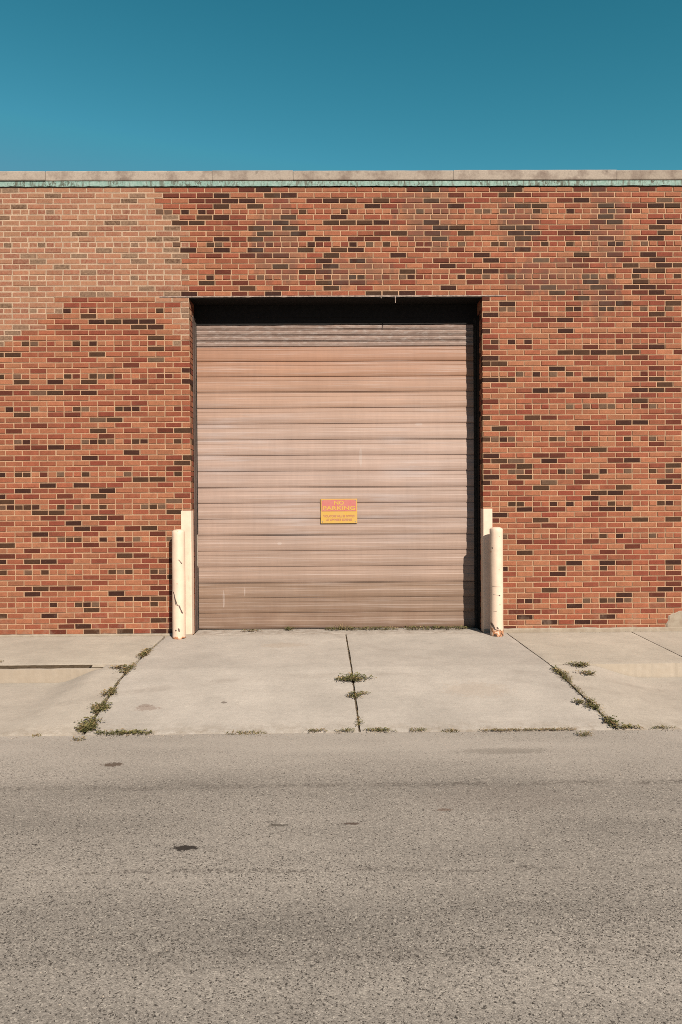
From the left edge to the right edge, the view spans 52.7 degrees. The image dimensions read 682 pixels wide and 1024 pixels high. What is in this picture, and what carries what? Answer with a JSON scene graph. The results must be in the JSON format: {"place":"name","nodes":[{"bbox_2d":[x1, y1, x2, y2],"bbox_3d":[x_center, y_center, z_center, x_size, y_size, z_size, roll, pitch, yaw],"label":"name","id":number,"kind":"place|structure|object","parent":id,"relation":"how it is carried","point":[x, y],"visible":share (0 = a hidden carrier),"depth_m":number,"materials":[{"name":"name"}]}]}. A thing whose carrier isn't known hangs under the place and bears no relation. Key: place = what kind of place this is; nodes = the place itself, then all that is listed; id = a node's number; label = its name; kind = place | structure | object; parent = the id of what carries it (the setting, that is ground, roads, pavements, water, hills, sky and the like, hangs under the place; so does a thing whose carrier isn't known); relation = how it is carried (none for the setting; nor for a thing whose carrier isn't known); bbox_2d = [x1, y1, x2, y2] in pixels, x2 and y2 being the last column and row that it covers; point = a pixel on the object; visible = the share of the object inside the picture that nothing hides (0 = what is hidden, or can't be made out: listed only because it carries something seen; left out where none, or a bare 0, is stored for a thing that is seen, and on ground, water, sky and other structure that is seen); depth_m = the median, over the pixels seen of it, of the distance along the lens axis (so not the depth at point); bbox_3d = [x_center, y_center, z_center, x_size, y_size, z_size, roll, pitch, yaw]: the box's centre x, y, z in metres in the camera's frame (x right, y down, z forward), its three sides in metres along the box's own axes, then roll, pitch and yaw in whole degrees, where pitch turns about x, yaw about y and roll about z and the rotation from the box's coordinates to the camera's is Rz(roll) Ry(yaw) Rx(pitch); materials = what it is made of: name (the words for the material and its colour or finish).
{"place":"outdoors","nodes":[
{"label":"outdoors","id":0,"kind":"place"},
{"bbox_2d":[0,668,127,735],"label":"sidewalk","id":1,"kind":"structure","parent":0,"point":[48,709],"depth_m":6.14,"materials":[{"name":"concrete"}]},
{"bbox_2d":[0,636,164,666],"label":"sidewalk","id":2,"kind":"structure","parent":0,"point":[98,651],"depth_m":7.74,"materials":[{"name":"concrete"}]},
{"bbox_2d":[85,634,358,734],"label":"driveway","id":3,"kind":"structure","parent":0,"point":[221,684],"depth_m":6.38,"materials":[{"name":"concrete"}]},
{"bbox_2d":[74,716,102,732],"bbox_3d":[-2.060,1.720,5.582,0.278,0.073,0.326,0,1,-1],"label":"weed clump","id":4,"kind":"object","parent":3,"relation":"on","point":[86,726],"visible":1,"depth_m":5.55,"materials":[{"name":"green plant"}]},
{"bbox_2d":[90,699,111,712],"bbox_3d":[-2.082,1.680,5.940,0.213,0.062,0.310,0,1,-1],"label":"weed clump","id":5,"kind":"object","parent":3,"relation":"on","point":[103,708],"visible":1,"depth_m":5.92,"materials":[{"name":"green plant"}]},
{"bbox_2d":[99,687,117,696],"bbox_3d":[-2.104,1.638,6.280,0.197,0.058,0.251,0,1,-1],"label":"weed clump","id":6,"kind":"object","parent":3,"relation":"on","point":[112,690],"visible":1,"depth_m":6.27,"materials":[{"name":"green plant"}]},
{"bbox_2d":[109,662,137,673],"bbox_3d":[-2.141,1.569,6.869,0.298,0.068,0.326,-1,1,-30],"label":"weed clump","id":7,"kind":"object","parent":3,"relation":"on","point":[123,665],"visible":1,"depth_m":6.91,"materials":[{"name":"green plant"}]},
{"bbox_2d":[172,529,185,638],"bbox_3d":[-1.958,0.926,8.306,0.160,1.436,0.159,0,1,-1],"label":"bollard","id":8,"kind":"object","parent":3,"relation":"on","point":[178,592],"visible":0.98,"depth_m":8.24,"materials":[{"name":"beige metal"}]},
{"bbox_2d":[84,640,619,730],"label":"weeds","id":9,"kind":"object","parent":3,"relation":"on","point":[577,688],"visible":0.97,"depth_m":6.20,"materials":[{"name":"green plant"}]},
{"bbox_2d":[346,691,370,697],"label":"creeping weed","id":10,"kind":"object","parent":3,"relation":"on","point":[358,694],"visible":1,"depth_m":6.17,"materials":[{"name":"green plant"}]},
{"bbox_2d":[0,635,600,734],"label":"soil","id":11,"kind":"structure","parent":0,"point":[47,667],"depth_m":7.02,"materials":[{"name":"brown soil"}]},
{"bbox_2d":[0,668,101,682],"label":"kerb","id":12,"kind":"structure","parent":11,"relation":"on","point":[41,675],"depth_m":6.94,"materials":[{"name":"concrete"}]},
{"bbox_2d":[102,664,132,669],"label":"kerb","id":13,"kind":"structure","parent":11,"relation":"on","point":[107,667],"depth_m":7.00,"materials":[{"name":"concrete"}]},
{"bbox_2d":[138,648,153,657],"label":"weed clump","id":14,"kind":"object","parent":11,"relation":"on","point":[146,652],"visible":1,"depth_m":7.50,"materials":[{"name":"green plant"}]},
{"bbox_2d":[0,170,681,636],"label":"brick warehouse","id":15,"kind":"structure","parent":11,"relation":"on","point":[252,370],"depth_m":8.51,"materials":[{"name":"brick"}]},
{"bbox_2d":[181,511,193,634],"bbox_3d":[-1.875,0.750,8.510,0.178,1.535,0.087,-1,1,-44],"label":"corner guard","id":16,"kind":"object","parent":15,"relation":"attached to","point":[187,522],"visible":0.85,"depth_m":8.48,"materials":[{"name":"beige paint"}]},
{"bbox_2d":[196,323,476,629],"bbox_3d":[-0.053,-0.685,8.860,3.908,4.430,0.086,0,1,-1],"label":"loading door","id":17,"kind":"structure","parent":15,"relation":"in","point":[291,418],"depth_m":8.83,"materials":[{"name":"metal"}]},
{"bbox_2d":[321,499,356,522],"bbox_3d":[-0.026,-0.013,8.815,0.467,0.314,0.008,0,1,-1],"label":"no parking sign","id":18,"kind":"object","parent":17,"relation":"attached to","point":[338,510],"visible":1,"depth_m":8.81,"materials":[{"name":"yellow metal"}]},
{"bbox_2d":[481,509,491,631],"bbox_3d":[1.791,0.726,8.550,0.084,1.535,0.172,-1,1,-46],"label":"corner guard","id":19,"kind":"object","parent":15,"relation":"attached to","point":[486,520],"visible":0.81,"depth_m":8.52,"materials":[{"name":"beige paint"}]},
{"bbox_2d":[194,628,481,634],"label":"driveway","id":20,"kind":"structure","parent":0,"point":[317,631],"depth_m":8.65,"materials":[{"name":"concrete"}]},
{"bbox_2d":[325,625,472,630],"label":"ground weeds","id":21,"kind":"object","parent":20,"relation":"on","point":[387,628],"visible":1,"depth_m":8.75,"materials":[{"name":"green plant"}]},
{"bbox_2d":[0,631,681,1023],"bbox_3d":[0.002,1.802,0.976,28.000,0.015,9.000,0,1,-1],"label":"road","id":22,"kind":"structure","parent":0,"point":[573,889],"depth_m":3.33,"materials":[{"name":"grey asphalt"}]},
{"bbox_2d":[94,728,154,735],"bbox_3d":[-1.714,1.739,5.439,0.491,0.035,0.127,0,1,-1],"label":"weed patch","id":23,"kind":"object","parent":22,"relation":"on","point":[125,731],"visible":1,"depth_m":5.44,"materials":[{"name":"green plant"}]},
{"bbox_2d":[224,729,265,734],"bbox_3d":[-0.755,1.737,5.452,0.372,0.036,0.108,0,1,-1],"label":"weed patch","id":24,"kind":"object","parent":22,"relation":"on","point":[245,732],"visible":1,"depth_m":5.45,"materials":[{"name":"green plant"}]},
{"bbox_2d":[309,728,327,731],"bbox_3d":[-0.204,1.732,5.456,0.203,0.027,0.081,0,1,-10],"label":"weed patch","id":25,"kind":"object","parent":22,"relation":"on","point":[311,730],"visible":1,"depth_m":5.46,"materials":[{"name":"green plant"}]},
{"bbox_2d":[336,727,354,731],"bbox_3d":[0.031,1.729,5.449,0.169,0.027,0.088,0,1,-1],"label":"weed patch","id":26,"kind":"object","parent":22,"relation":"on","point":[348,729],"visible":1,"depth_m":5.46,"materials":[{"name":"green plant"}]},
{"bbox_2d":[364,727,396,731],"bbox_3d":[0.313,1.727,5.454,0.265,0.030,0.110,0,1,-1],"label":"weed patch","id":27,"kind":"object","parent":22,"relation":"on","point":[377,729],"visible":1,"depth_m":5.46,"materials":[{"name":"green plant"}]},
{"bbox_2d":[481,727,576,731],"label":"weeds","id":28,"kind":"object","parent":22,"relation":"on","point":[557,729],"visible":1,"depth_m":5.45,"materials":[{"name":"green plant"}]},
{"bbox_2d":[576,731,592,736],"bbox_3d":[1.893,1.723,5.343,0.146,0.033,0.105,0,1,-1],"label":"weed patch","id":29,"kind":"object","parent":22,"relation":"on","point":[585,733],"visible":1,"depth_m":5.35,"materials":[{"name":"green plant"}]},
{"bbox_2d":[653,725,674,728],"bbox_3d":[2.571,1.713,5.476,0.227,0.024,0.066,0,1,-1],"label":"weed patch","id":30,"kind":"object","parent":22,"relation":"on","point":[665,726],"visible":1,"depth_m":5.48,"materials":[{"name":"green plant"}]},
{"bbox_2d":[0,0,681,171],"label":"sky","id":31,"kind":"structure","parent":0,"point":[86,85],"materials":[{"name":"blue"}]},
{"bbox_2d":[346,633,615,731],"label":"driveway","id":32,"kind":"structure","parent":0,"point":[459,682],"depth_m":6.39,"materials":[{"name":"concrete"}]},
{"bbox_2d":[336,672,376,681],"bbox_3d":[0.114,1.578,6.582,0.356,0.058,0.297,-1,1,-38],"label":"creeping weed","id":33,"kind":"object","parent":32,"relation":"on","point":[351,677],"visible":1,"depth_m":6.57,"materials":[{"name":"green plant"}]},
{"bbox_2d":[489,527,503,636],"bbox_3d":[1.885,0.899,8.341,0.161,1.438,0.160,0,1,-1],"label":"bollard","id":34,"kind":"object","parent":32,"relation":"on","point":[496,583],"visible":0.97,"depth_m":8.27,"materials":[{"name":"beige metal"}]},
{"bbox_2d":[572,697,605,712],"bbox_3d":[2.165,1.659,5.903,0.226,0.065,0.360,-1,1,-17],"label":"weed clump","id":35,"kind":"object","parent":32,"relation":"on","point":[589,702],"visible":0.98,"depth_m":5.94,"materials":[{"name":"green plant"}]},
{"bbox_2d":[507,632,681,676],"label":"sidewalk","id":36,"kind":"structure","parent":0,"point":[630,654],"depth_m":7.49,"materials":[{"name":"concrete"}]},
{"bbox_2d":[551,664,681,729],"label":"sidewalk","id":37,"kind":"structure","parent":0,"point":[647,703],"depth_m":6.22,"materials":[{"name":"concrete"}]},
{"bbox_2d":[551,665,572,681],"bbox_3d":[2.148,1.559,6.635,0.181,0.098,0.480,0,1,-1],"label":"grass tuft","id":38,"kind":"object","parent":37,"relation":"on","point":[556,668],"visible":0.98,"depth_m":6.68,"materials":[{"name":"green plant"}]},
{"bbox_2d":[565,661,589,666],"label":"creeping weed","id":39,"kind":"object","parent":37,"relation":"on","point":[581,663],"visible":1,"depth_m":6.92,"materials":[{"name":"green plant"}]},
{"bbox_2d":[578,670,596,675],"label":"creeping weed","id":40,"kind":"object","parent":37,"relation":"on","point":[588,671],"visible":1,"depth_m":6.69,"materials":[{"name":"green plant"}]},
{"bbox_2d":[602,715,643,728],"bbox_3d":[2.264,1.696,5.559,0.282,0.058,0.251,0,1,-1],"label":"weed clump","id":41,"kind":"object","parent":37,"relation":"on","point":[615,721],"visible":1,"depth_m":5.54,"materials":[{"name":"green plant"}]},
{"bbox_2d":[632,631,681,656],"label":"sidewalk","id":42,"kind":"structure","parent":0,"point":[671,641],"depth_m":8.12,"materials":[{"name":"concrete"}]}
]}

